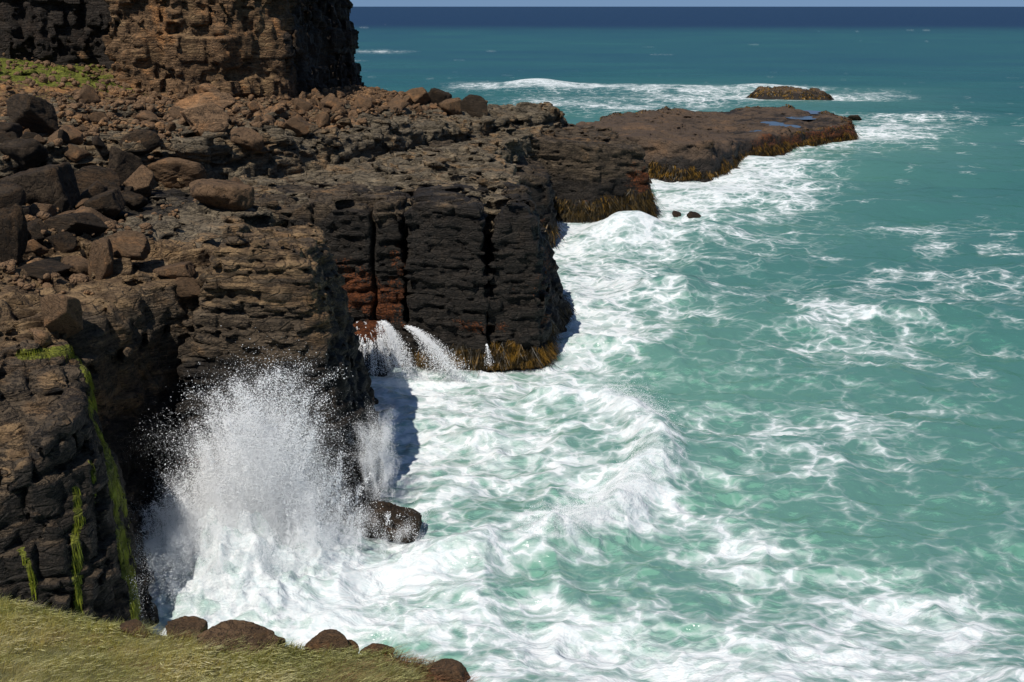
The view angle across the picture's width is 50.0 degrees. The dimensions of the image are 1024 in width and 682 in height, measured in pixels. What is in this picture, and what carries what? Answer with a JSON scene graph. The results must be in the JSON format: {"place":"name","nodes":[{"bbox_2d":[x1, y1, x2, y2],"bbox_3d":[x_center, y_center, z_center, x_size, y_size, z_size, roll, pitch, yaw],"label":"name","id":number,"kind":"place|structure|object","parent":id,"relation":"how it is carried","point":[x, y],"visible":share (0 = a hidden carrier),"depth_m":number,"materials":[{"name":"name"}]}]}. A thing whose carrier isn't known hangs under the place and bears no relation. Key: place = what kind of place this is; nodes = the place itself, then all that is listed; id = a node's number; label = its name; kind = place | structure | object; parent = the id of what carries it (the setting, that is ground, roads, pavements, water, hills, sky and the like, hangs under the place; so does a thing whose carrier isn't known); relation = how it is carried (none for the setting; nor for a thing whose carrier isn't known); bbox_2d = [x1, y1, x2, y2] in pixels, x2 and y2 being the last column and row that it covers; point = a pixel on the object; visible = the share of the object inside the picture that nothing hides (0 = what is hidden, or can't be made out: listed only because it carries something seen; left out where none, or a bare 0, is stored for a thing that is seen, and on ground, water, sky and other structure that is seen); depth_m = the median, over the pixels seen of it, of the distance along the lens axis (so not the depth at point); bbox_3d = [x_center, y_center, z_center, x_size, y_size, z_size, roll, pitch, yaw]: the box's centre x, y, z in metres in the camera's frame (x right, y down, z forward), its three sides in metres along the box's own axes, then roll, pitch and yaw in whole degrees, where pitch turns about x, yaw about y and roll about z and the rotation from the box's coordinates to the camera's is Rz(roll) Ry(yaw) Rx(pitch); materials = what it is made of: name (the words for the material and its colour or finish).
{"place":"outdoors","nodes":[
{"label":"outdoors","id":0,"kind":"place"},
{"bbox_2d":[0,219,218,534],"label":"chasm wall","id":1,"kind":"structure","parent":0,"point":[129,339],"depth_m":47.69,"materials":[{"name":"stone"}]},
{"bbox_2d":[0,204,27,265],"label":"boulder","id":2,"kind":"object","parent":1,"relation":"on","point":[13,234],"visible":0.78,"depth_m":49.50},
{"bbox_2d":[25,239,48,255],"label":"boulder","id":3,"kind":"object","parent":1,"relation":"on","point":[36,247],"visible":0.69,"depth_m":51.75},
{"bbox_2d":[27,219,47,243],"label":"boulder","id":4,"kind":"object","parent":1,"relation":"on","point":[35,227],"visible":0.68,"depth_m":52.56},
{"bbox_2d":[18,259,72,280],"bbox_3d":[-21.180,-3.028,49.631,2.236,1.111,1.763,8,19,25],"label":"boulder","id":5,"kind":"object","parent":1,"relation":"on","point":[35,270],"visible":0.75,"depth_m":49.19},
{"bbox_2d":[40,294,82,337],"bbox_3d":[-17.869,-0.941,43.357,1.593,2.094,1.392,3,17,10],"label":"boulder","id":6,"kind":"object","parent":1,"relation":"on","point":[61,314],"visible":0.99,"depth_m":42.82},
{"bbox_2d":[47,231,76,252],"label":"boulder","id":7,"kind":"object","parent":1,"relation":"on","point":[64,242],"visible":0.99,"depth_m":52.12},
{"bbox_2d":[62,255,88,274],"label":"boulder","id":8,"kind":"object","parent":1,"relation":"on","point":[79,264],"visible":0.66,"depth_m":50.57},
{"bbox_2d":[44,212,108,237],"bbox_3d":[-21.726,-5.666,54.225,2.828,1.523,2.175,9,19,28],"label":"boulder","id":9,"kind":"object","parent":1,"relation":"on","point":[78,224],"visible":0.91,"depth_m":53.54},
{"bbox_2d":[88,238,113,279],"bbox_3d":[-18.542,-3.607,50.029,1.606,2.230,0.962,11,20,32],"label":"boulder","id":10,"kind":"object","parent":1,"relation":"on","point":[101,260],"visible":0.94,"depth_m":49.56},
{"bbox_2d":[105,230,150,260],"bbox_3d":[-17.740,-4.473,51.183,2.304,1.368,1.844,10,11,20],"label":"boulder","id":11,"kind":"object","parent":1,"relation":"on","point":[133,245],"visible":0.91,"depth_m":50.64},
{"bbox_2d":[153,261,195,278],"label":"boulder","id":12,"kind":"object","parent":1,"relation":"on","point":[180,269],"visible":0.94,"depth_m":49.52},
{"bbox_2d":[174,277,199,298],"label":"boulder","id":13,"kind":"object","parent":1,"relation":"on","point":[186,287],"visible":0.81,"depth_m":49.37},
{"bbox_2d":[0,0,366,100],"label":"cliff","id":14,"kind":"structure","parent":0,"point":[266,48],"depth_m":113.30,"materials":[{"name":"stone"}]},
{"bbox_2d":[0,58,404,126],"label":"talus slope","id":15,"kind":"structure","parent":0,"point":[50,87],"depth_m":107.46,"materials":[{"name":"stone"}]},
{"bbox_2d":[75,113,88,121],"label":"boulder","id":16,"kind":"object","parent":15,"relation":"on","point":[85,118],"visible":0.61,"depth_m":89.63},
{"bbox_2d":[124,96,135,99],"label":"boulder","id":17,"kind":"object","parent":15,"relation":"on","point":[130,98],"visible":0.77,"depth_m":103.78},
{"bbox_2d":[0,53,487,140],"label":"rubble","id":18,"kind":"object","parent":15,"relation":"on","point":[152,98],"visible":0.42,"depth_m":102.98,"materials":[{"name":"stone"}]},
{"bbox_2d":[299,91,305,98],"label":"boulder","id":19,"kind":"object","parent":15,"relation":"on","point":[302,95],"visible":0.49,"depth_m":115.78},
{"bbox_2d":[311,88,320,95],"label":"boulder","id":20,"kind":"object","parent":15,"relation":"on","point":[315,91],"visible":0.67,"depth_m":116.66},
{"bbox_2d":[331,102,343,112],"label":"boulder","id":21,"kind":"object","parent":15,"relation":"on","point":[337,105],"visible":0.62,"depth_m":109.85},
{"bbox_2d":[334,90,345,96],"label":"boulder","id":22,"kind":"object","parent":15,"relation":"on","point":[337,93],"visible":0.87,"depth_m":123.27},
{"bbox_2d":[0,589,481,681],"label":"grass bank","id":23,"kind":"structure","parent":0,"point":[320,674],"depth_m":19.50,"materials":[{"name":"plant"}]},
{"bbox_2d":[119,619,150,637],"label":"rock","id":24,"kind":"object","parent":23,"relation":"on","point":[127,625],"visible":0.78,"depth_m":20.66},
{"bbox_2d":[165,616,207,640],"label":"rock","id":25,"kind":"object","parent":23,"relation":"on","point":[195,624],"visible":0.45,"depth_m":20.82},
{"bbox_2d":[197,619,279,655],"bbox_3d":[-5.057,5.711,20.376,1.539,0.669,1.296,6,23,8],"label":"rock","id":26,"kind":"object","parent":23,"relation":"on","point":[240,629],"visible":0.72,"depth_m":20.26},
{"bbox_2d":[249,630,285,651],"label":"rock","id":27,"kind":"object","parent":23,"relation":"on","point":[260,635],"visible":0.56,"depth_m":20.30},
{"bbox_2d":[304,629,350,651],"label":"rock","id":28,"kind":"object","parent":23,"relation":"on","point":[326,639],"visible":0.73,"depth_m":20.47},
{"bbox_2d":[347,639,358,653],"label":"rock","id":29,"kind":"object","parent":23,"relation":"on","point":[351,642],"visible":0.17,"depth_m":20.70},
{"bbox_2d":[359,643,392,654],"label":"rock","id":30,"kind":"object","parent":23,"relation":"on","point":[377,646],"visible":0.53,"depth_m":20.47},
{"bbox_2d":[429,658,470,681],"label":"rock","id":31,"kind":"object","parent":23,"relation":"on","point":[453,670],"visible":0.98,"depth_m":19.36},
{"bbox_2d":[22,123,563,268],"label":"rock shelf","id":32,"kind":"object","parent":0,"point":[475,160],"visible":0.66,"depth_m":80.20,"materials":[{"name":"stone"}]},
{"bbox_2d":[0,181,25,208],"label":"boulder","id":33,"kind":"object","parent":32,"relation":"on","point":[12,194],"visible":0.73,"depth_m":59.96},
{"bbox_2d":[22,206,32,215],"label":"boulder","id":34,"kind":"object","parent":32,"relation":"on","point":[26,210],"visible":0.35,"depth_m":60.12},
{"bbox_2d":[0,162,81,210],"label":"boulder","id":35,"kind":"object","parent":32,"relation":"on","point":[50,184],"visible":0.71,"depth_m":64.89,"materials":[{"name":"stone"}]},
{"bbox_2d":[30,203,56,218],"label":"boulder","id":36,"kind":"object","parent":32,"relation":"on","point":[36,208],"visible":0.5,"depth_m":61.55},
{"bbox_2d":[53,196,69,213],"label":"boulder","id":37,"kind":"object","parent":32,"relation":"on","point":[62,204],"visible":0.6,"depth_m":64.54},
{"bbox_2d":[75,198,88,208],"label":"boulder","id":38,"kind":"object","parent":32,"relation":"on","point":[78,204],"visible":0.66,"depth_m":66.34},
{"bbox_2d":[81,181,107,199],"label":"boulder","id":39,"kind":"object","parent":32,"relation":"on","point":[94,188],"visible":0.18,"depth_m":68.55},
{"bbox_2d":[73,206,117,224],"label":"boulder","id":40,"kind":"object","parent":32,"relation":"on","point":[81,209],"visible":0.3,"depth_m":60.81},
{"bbox_2d":[74,165,120,194],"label":"boulder","id":41,"kind":"object","parent":32,"relation":"on","point":[86,177],"visible":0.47,"depth_m":71.17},
{"bbox_2d":[0,138,196,347],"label":"stones","id":42,"kind":"object","parent":32,"relation":"on","point":[42,338],"visible":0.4,"depth_m":49.12,"materials":[{"name":"stone"}]},
{"bbox_2d":[83,188,125,215],"bbox_3d":[-24.284,-8.226,65.321,2.389,1.580,1.641,-3,17,-10],"label":"boulder","id":43,"kind":"object","parent":32,"relation":"on","point":[110,202],"visible":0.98,"depth_m":64.77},
{"bbox_2d":[122,186,133,191],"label":"boulder","id":44,"kind":"object","parent":32,"relation":"on","point":[129,188],"visible":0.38,"depth_m":72.13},
{"bbox_2d":[122,191,148,209],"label":"boulder","id":45,"kind":"object","parent":32,"relation":"on","point":[134,201],"visible":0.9,"depth_m":67.98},
{"bbox_2d":[123,165,154,196],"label":"boulder","id":46,"kind":"object","parent":32,"relation":"on","point":[140,180],"visible":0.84,"depth_m":72.74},
{"bbox_2d":[189,179,254,211],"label":"boulder","id":47,"kind":"object","parent":32,"relation":"on","point":[233,196],"visible":0.88,"depth_m":66.57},
{"bbox_2d":[230,177,243,183],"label":"boulder","id":48,"kind":"object","parent":32,"relation":"on","point":[236,179],"visible":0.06,"depth_m":69.40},
{"bbox_2d":[0,88,566,190],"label":"rock terrace","id":49,"kind":"object","parent":32,"relation":"on","point":[284,152],"visible":0.39,"depth_m":89.65,"materials":[{"name":"stone"}]},
{"bbox_2d":[0,122,22,137],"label":"boulder","id":50,"kind":"object","parent":49,"relation":"on","point":[17,128],"visible":0.45,"depth_m":76.19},
{"bbox_2d":[7,131,19,138],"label":"boulder","id":51,"kind":"object","parent":49,"relation":"on","point":[14,135],"visible":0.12,"depth_m":75.53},
{"bbox_2d":[0,138,48,170],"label":"boulder","id":52,"kind":"object","parent":49,"relation":"on","point":[27,154],"visible":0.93,"depth_m":72.40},
{"bbox_2d":[21,132,37,138],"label":"boulder","id":53,"kind":"object","parent":49,"relation":"on","point":[26,135],"visible":0.38,"depth_m":74.79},
{"bbox_2d":[6,94,58,136],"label":"boulder","id":54,"kind":"object","parent":49,"relation":"on","point":[33,114],"visible":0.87,"depth_m":80.11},
{"bbox_2d":[33,134,46,144],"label":"boulder","id":55,"kind":"object","parent":49,"relation":"on","point":[41,139],"visible":0.7,"depth_m":73.99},
{"bbox_2d":[57,129,69,143],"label":"boulder","id":56,"kind":"object","parent":49,"relation":"on","point":[63,135],"visible":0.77,"depth_m":75.11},
{"bbox_2d":[47,125,83,144],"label":"boulder","id":57,"kind":"object","parent":49,"relation":"on","point":[76,136],"visible":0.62,"depth_m":76.61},
{"bbox_2d":[64,144,89,162],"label":"boulder","id":58,"kind":"object","parent":49,"relation":"on","point":[73,153],"visible":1,"depth_m":74.69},
{"bbox_2d":[76,125,87,131],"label":"boulder","id":59,"kind":"object","parent":49,"relation":"on","point":[81,128],"visible":0.73,"depth_m":81.58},
{"bbox_2d":[79,85,100,103],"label":"boulder","id":60,"kind":"object","parent":49,"relation":"on","point":[88,94],"visible":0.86,"depth_m":97.68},
{"bbox_2d":[87,112,106,122],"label":"boulder","id":61,"kind":"object","parent":49,"relation":"on","point":[97,117],"visible":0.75,"depth_m":84.04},
{"bbox_2d":[92,136,105,148],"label":"boulder","id":62,"kind":"object","parent":49,"relation":"on","point":[97,142],"visible":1,"depth_m":75.48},
{"bbox_2d":[107,146,143,184],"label":"boulder","id":63,"kind":"object","parent":49,"relation":"on","point":[124,165],"visible":0.67,"depth_m":75.85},
{"bbox_2d":[119,129,160,155],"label":"boulder","id":64,"kind":"object","parent":49,"relation":"on","point":[150,140],"visible":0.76,"depth_m":77.10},
{"bbox_2d":[136,110,159,121],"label":"boulder","id":65,"kind":"object","parent":49,"relation":"on","point":[143,115],"visible":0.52,"depth_m":89.53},
{"bbox_2d":[141,119,157,123],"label":"boulder","id":66,"kind":"object","parent":49,"relation":"on","point":[153,120],"visible":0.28,"depth_m":87.58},
{"bbox_2d":[165,121,175,131],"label":"boulder","id":67,"kind":"object","parent":49,"relation":"on","point":[170,126],"visible":0.88,"depth_m":84.21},
{"bbox_2d":[169,106,183,118],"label":"boulder","id":68,"kind":"object","parent":49,"relation":"on","point":[174,112],"visible":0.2,"depth_m":89.65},
{"bbox_2d":[147,156,207,188],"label":"boulder","id":69,"kind":"object","parent":49,"relation":"on","point":[168,171],"visible":0.9,"depth_m":77.71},
{"bbox_2d":[173,92,235,109],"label":"boulder","id":70,"kind":"object","parent":49,"relation":"on","point":[224,100],"visible":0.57,"depth_m":101.39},
{"bbox_2d":[180,104,229,135],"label":"boulder","id":71,"kind":"object","parent":49,"relation":"on","point":[214,118],"visible":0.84,"depth_m":84.99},
{"bbox_2d":[194,83,220,93],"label":"boulder","id":72,"kind":"object","parent":49,"relation":"on","point":[204,87],"visible":0.49,"depth_m":106.58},
{"bbox_2d":[230,127,263,150],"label":"boulder","id":73,"kind":"object","parent":49,"relation":"on","point":[250,139],"visible":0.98,"depth_m":82.33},
{"bbox_2d":[247,100,259,112],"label":"boulder","id":74,"kind":"object","parent":49,"relation":"on","point":[253,106],"visible":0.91,"depth_m":100.68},
{"bbox_2d":[254,115,263,121],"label":"boulder","id":75,"kind":"object","parent":49,"relation":"on","point":[258,118],"visible":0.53,"depth_m":89.93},
{"bbox_2d":[253,116,273,124],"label":"boulder","id":76,"kind":"object","parent":49,"relation":"on","point":[267,118],"visible":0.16,"depth_m":92.45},
{"bbox_2d":[262,105,286,114],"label":"boulder","id":77,"kind":"object","parent":49,"relation":"on","point":[269,109],"visible":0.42,"depth_m":100.80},
{"bbox_2d":[275,107,283,113],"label":"boulder","id":78,"kind":"object","parent":49,"relation":"on","point":[279,110],"visible":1,"depth_m":99.00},
{"bbox_2d":[284,114,310,136],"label":"boulder","id":79,"kind":"object","parent":49,"relation":"on","point":[298,124],"visible":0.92,"depth_m":90.72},
{"bbox_2d":[297,108,305,115],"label":"boulder","id":80,"kind":"object","parent":49,"relation":"on","point":[302,111],"visible":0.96,"depth_m":104.34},
{"bbox_2d":[293,98,313,111],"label":"boulder","id":81,"kind":"object","parent":49,"relation":"on","point":[299,103],"visible":0.85,"depth_m":107.96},
{"bbox_2d":[318,102,326,109],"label":"boulder","id":82,"kind":"object","parent":49,"relation":"on","point":[322,105],"visible":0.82,"depth_m":110.02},
{"bbox_2d":[316,111,330,128],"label":"boulder","id":83,"kind":"object","parent":49,"relation":"on","point":[323,119],"visible":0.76,"depth_m":99.41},
{"bbox_2d":[320,95,344,108],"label":"boulder","id":84,"kind":"object","parent":49,"relation":"on","point":[330,101],"visible":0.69,"depth_m":110.46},
{"bbox_2d":[331,113,346,123],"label":"boulder","id":85,"kind":"object","parent":49,"relation":"on","point":[333,120],"visible":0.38,"depth_m":101.91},
{"bbox_2d":[335,106,348,114],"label":"boulder","id":86,"kind":"object","parent":49,"relation":"on","point":[343,109],"visible":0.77,"depth_m":106.77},
{"bbox_2d":[353,94,371,108],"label":"boulder","id":87,"kind":"object","parent":49,"relation":"on","point":[360,101],"visible":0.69,"depth_m":116.86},
{"bbox_2d":[387,96,408,109],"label":"boulder","id":88,"kind":"object","parent":49,"relation":"on","point":[399,102],"visible":0.73,"depth_m":112.96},
{"bbox_2d":[402,95,411,104],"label":"boulder","id":89,"kind":"object","parent":49,"relation":"on","point":[406,98],"visible":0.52,"depth_m":122.98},
{"bbox_2d":[404,87,430,104],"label":"boulder","id":90,"kind":"object","parent":49,"relation":"on","point":[420,95],"visible":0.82,"depth_m":123.46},
{"bbox_2d":[415,105,422,112],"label":"boulder","id":91,"kind":"object","parent":49,"relation":"on","point":[419,109],"visible":0.88,"depth_m":113.88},
{"bbox_2d":[428,88,451,106],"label":"boulder","id":92,"kind":"object","parent":49,"relation":"on","point":[437,96],"visible":0.55,"depth_m":124.08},
{"bbox_2d":[439,98,461,115],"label":"boulder","id":93,"kind":"object","parent":49,"relation":"on","point":[450,106],"visible":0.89,"depth_m":116.66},
{"bbox_2d":[460,94,487,117],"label":"boulder","id":94,"kind":"object","parent":49,"relation":"on","point":[472,105],"visible":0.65,"depth_m":119.88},
{"bbox_2d":[356,322,398,375],"label":"waterfall","id":95,"kind":"structure","parent":0,"point":[371,347],"depth_m":68.28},
{"bbox_2d":[370,320,422,387],"label":"waterfall","id":96,"kind":"structure","parent":0,"point":[381,323],"depth_m":68.16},
{"bbox_2d":[404,325,471,382],"label":"waterfall","id":97,"kind":"structure","parent":0,"point":[417,331],"depth_m":68.46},
{"bbox_2d":[484,344,493,367],"label":"waterfall","id":98,"kind":"structure","parent":0,"point":[487,347],"depth_m":69.41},
{"bbox_2d":[145,7,1023,681],"bbox_3d":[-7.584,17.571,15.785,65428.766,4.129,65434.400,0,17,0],"label":"sea","id":99,"kind":"structure","parent":0,"point":[819,351],"depth_m":62.37,"materials":[{"name":"liquid"}]},
{"bbox_2d":[0,333,158,632],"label":"sea cliff","id":100,"kind":"structure","parent":99,"relation":"in","point":[68,509],"depth_m":37.86,"materials":[{"name":"stone"}]},
{"bbox_2d":[168,222,383,526],"bbox_3d":[-11.229,0.073,55.548,10.290,13.459,18.570,0,17,0],"label":"rock buttress","id":101,"kind":"object","parent":99,"relation":"in","point":[273,285],"visible":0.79,"depth_m":48.56,"materials":[{"name":"stone"}]},
{"bbox_2d":[129,327,435,623],"label":"sea spray","id":102,"kind":"object","parent":99,"relation":"on","point":[250,497],"depth_m":44.51,"materials":[{"name":"liquid"}]},
{"bbox_2d":[252,179,414,364],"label":"rock buttress","id":103,"kind":"object","parent":99,"relation":"in","point":[364,230],"visible":0.21,"depth_m":69.87,"materials":[{"name":"stone"}]},
{"bbox_2d":[353,320,399,376],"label":"washed rock","id":104,"kind":"object","parent":99,"relation":"in","point":[370,326],"visible":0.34,"depth_m":68.67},
{"bbox_2d":[354,500,421,543],"bbox_3d":[-5.452,7.995,48.096,2.700,2.136,3.255,24,16,-28],"label":"sea rock","id":105,"kind":"object","parent":99,"relation":"in","point":[394,510],"visible":0.7,"depth_m":47.21,"materials":[{"name":"stone"}]},
{"bbox_2d":[395,183,503,377],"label":"rock buttress","id":106,"kind":"object","parent":99,"relation":"in","point":[447,260],"visible":0.71,"depth_m":69.46,"materials":[{"name":"stone"}]},
{"bbox_2d":[421,139,569,248],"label":"rock ledge","id":107,"kind":"object","parent":99,"relation":"in","point":[535,177],"visible":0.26,"depth_m":104.18,"materials":[{"name":"stone"}]},
{"bbox_2d":[479,182,564,371],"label":"rock buttress","id":108,"kind":"object","parent":99,"relation":"in","point":[522,333],"visible":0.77,"depth_m":70.31,"materials":[{"name":"stone"}]},
{"bbox_2d":[487,223,576,332],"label":"rock ledge","id":109,"kind":"object","parent":99,"relation":"in","point":[558,304],"visible":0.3,"depth_m":80.33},
{"bbox_2d":[522,123,664,223],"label":"kelp cliff","id":110,"kind":"structure","parent":99,"relation":"in","point":[598,174],"depth_m":116.09,"materials":[{"name":"stone"}]},
{"bbox_2d":[518,373,682,537],"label":"spindrift","id":111,"kind":"object","parent":99,"relation":"on","point":[592,503],"depth_m":49.22,"materials":[{"name":"liquid"}]},
{"bbox_2d":[672,211,680,216],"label":"sea rock","id":112,"kind":"object","parent":99,"relation":"in","point":[676,213],"visible":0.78,"depth_m":118.34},
{"bbox_2d":[687,211,700,218],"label":"sea rock","id":113,"kind":"object","parent":99,"relation":"in","point":[691,214],"visible":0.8,"depth_m":117.84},
{"bbox_2d":[576,104,859,182],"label":"rock reef","id":114,"kind":"object","parent":99,"relation":"in","point":[680,144],"visible":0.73,"depth_m":169.86,"materials":[{"name":"brown stone"}]},
{"bbox_2d":[746,86,833,99],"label":"rock islet","id":115,"kind":"object","parent":99,"relation":"in","point":[779,93],"visible":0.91,"depth_m":271.48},
{"bbox_2d":[847,115,861,119],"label":"sea rock","id":116,"kind":"object","parent":99,"relation":"in","point":[855,117],"visible":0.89,"depth_m":222.12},
{"bbox_2d":[350,0,1023,6],"label":"sky","id":117,"kind":"structure","parent":0,"point":[356,3],"materials":[{"name":"blue"}]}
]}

